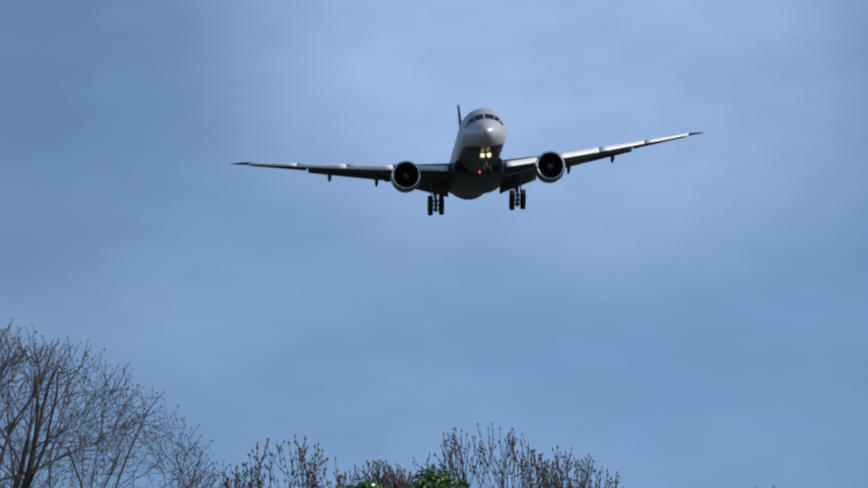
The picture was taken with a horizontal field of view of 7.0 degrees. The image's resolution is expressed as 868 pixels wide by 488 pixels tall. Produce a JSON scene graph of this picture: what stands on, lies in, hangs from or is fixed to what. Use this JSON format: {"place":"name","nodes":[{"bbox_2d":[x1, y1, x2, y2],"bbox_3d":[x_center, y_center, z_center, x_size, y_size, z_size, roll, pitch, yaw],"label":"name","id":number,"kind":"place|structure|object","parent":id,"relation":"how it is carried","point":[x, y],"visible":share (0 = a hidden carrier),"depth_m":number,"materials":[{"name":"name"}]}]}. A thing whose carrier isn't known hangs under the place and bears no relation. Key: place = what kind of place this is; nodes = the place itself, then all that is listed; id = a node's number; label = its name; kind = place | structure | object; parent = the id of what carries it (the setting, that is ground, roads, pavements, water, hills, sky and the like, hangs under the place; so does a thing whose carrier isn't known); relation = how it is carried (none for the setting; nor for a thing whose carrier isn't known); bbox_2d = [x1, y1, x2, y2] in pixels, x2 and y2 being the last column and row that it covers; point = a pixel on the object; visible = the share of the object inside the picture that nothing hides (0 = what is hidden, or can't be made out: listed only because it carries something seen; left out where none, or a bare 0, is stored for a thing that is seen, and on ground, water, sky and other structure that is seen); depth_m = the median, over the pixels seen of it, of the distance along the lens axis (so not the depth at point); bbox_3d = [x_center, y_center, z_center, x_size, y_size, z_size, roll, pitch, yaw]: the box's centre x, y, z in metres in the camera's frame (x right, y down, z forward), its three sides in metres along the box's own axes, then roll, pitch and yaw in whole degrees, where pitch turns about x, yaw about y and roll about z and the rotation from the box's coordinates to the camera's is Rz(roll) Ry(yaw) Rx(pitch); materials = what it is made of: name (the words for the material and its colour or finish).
{"place":"outdoors","nodes":[
{"label":"outdoors","id":0,"kind":"place"},
{"bbox_2d":[0,0,867,487],"label":"sky","id":1,"kind":"structure","parent":0,"point":[691,311],"materials":[{"name":"blue"}]},
{"bbox_2d":[232,105,704,215],"bbox_3d":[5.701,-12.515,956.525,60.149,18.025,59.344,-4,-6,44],"label":"airliner","id":2,"kind":"object","parent":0,"point":[476,166],"visible":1,"depth_m":946.40,"materials":[{"name":"paint"}]},
{"label":"ground surface","id":3,"kind":"structure","parent":0,"visible":0},
{"bbox_2d":[0,318,233,487],"bbox_3d":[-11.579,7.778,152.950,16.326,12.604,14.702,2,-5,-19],"label":"bare tree","id":4,"kind":"object","parent":3,"relation":"on","point":[28,474],"visible":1,"depth_m":152.53,"materials":[{"name":"brown plant"}]},
{"bbox_2d":[222,434,355,487],"bbox_3d":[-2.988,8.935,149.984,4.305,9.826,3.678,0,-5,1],"label":"bare tree","id":5,"kind":"object","parent":3,"relation":"on","point":[313,483],"visible":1,"depth_m":149.88,"materials":[{"name":"brown plant"}]},
{"bbox_2d":[346,476,382,487],"bbox_3d":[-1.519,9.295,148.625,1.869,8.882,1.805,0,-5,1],"label":"leafy bush","id":6,"kind":"object","parent":3,"relation":"on","point":[361,484],"visible":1,"depth_m":148.85,"materials":[{"name":"green plant"}]},
{"bbox_2d":[324,460,413,487],"bbox_3d":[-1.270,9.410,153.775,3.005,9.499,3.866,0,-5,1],"label":"bare tree","id":7,"kind":"object","parent":3,"relation":"on","point":[384,480],"visible":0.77,"depth_m":153.77,"materials":[{"name":"brown plant"}]},
{"bbox_2d":[383,462,470,487],"bbox_3d":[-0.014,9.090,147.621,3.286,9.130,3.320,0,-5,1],"label":"leafy bush","id":8,"kind":"object","parent":3,"relation":"on","point":[432,478],"visible":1,"depth_m":147.73,"materials":[{"name":"green plant"}]},
{"bbox_2d":[404,422,562,487],"bbox_3d":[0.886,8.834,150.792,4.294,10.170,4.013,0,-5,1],"label":"bare tree","id":9,"kind":"object","parent":3,"relation":"on","point":[543,483],"visible":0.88,"depth_m":151.05,"materials":[{"name":"brown plant"}]},
{"bbox_2d":[524,446,623,487],"bbox_3d":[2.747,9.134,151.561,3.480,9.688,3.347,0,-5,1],"label":"bare tree","id":10,"kind":"object","parent":3,"relation":"on","point":[569,483],"visible":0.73,"depth_m":152.08,"materials":[{"name":"brown plant"}]}
]}

